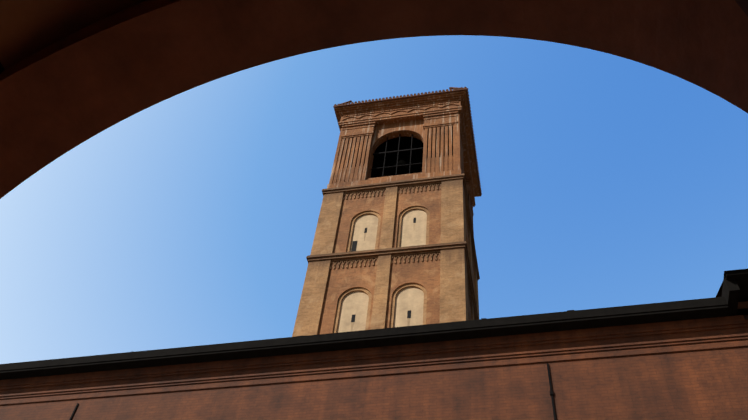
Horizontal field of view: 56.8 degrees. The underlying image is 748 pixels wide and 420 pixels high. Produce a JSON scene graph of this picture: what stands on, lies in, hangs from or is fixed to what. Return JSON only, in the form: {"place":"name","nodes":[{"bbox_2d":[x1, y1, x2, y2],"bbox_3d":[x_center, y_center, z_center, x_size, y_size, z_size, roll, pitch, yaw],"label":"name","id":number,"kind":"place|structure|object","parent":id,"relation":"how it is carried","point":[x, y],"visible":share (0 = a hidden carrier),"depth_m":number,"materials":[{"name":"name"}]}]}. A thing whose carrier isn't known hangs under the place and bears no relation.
{"place":"outdoors","nodes":[
{"label":"outdoors","id":0,"kind":"place"},
{"bbox_2d":[0,35,747,363],"label":"sky","id":1,"kind":"structure","parent":0,"point":[607,180],"materials":[{"name":"blue"}]},
{"bbox_3d":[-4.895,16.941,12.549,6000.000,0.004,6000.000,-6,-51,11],"label":"ground","id":2,"kind":"structure","parent":0,"visible":0},
{"bbox_2d":[0,269,747,419],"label":"cloister wings","id":3,"kind":"object","parent":2,"relation":"on","point":[681,360],"visible":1,"depth_m":15.17,"materials":[{"name":"brick"},{"name":"roof tile"}]},
{"bbox_2d":[0,0,747,198],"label":"portico","id":4,"kind":"structure","parent":2,"relation":"on","point":[59,98],"depth_m":3.35,"materials":[{"name":"paint"}]},
{"bbox_2d":[0,0,145,70],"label":"portico vaults","id":5,"kind":"object","parent":4,"relation":"attached to","point":[28,28],"visible":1,"depth_m":3.23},
{"bbox_2d":[292,87,481,336],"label":"campanile","id":6,"kind":"structure","parent":2,"relation":"on","point":[393,245],"depth_m":31.66,"materials":[{"name":"brick"}]}
]}

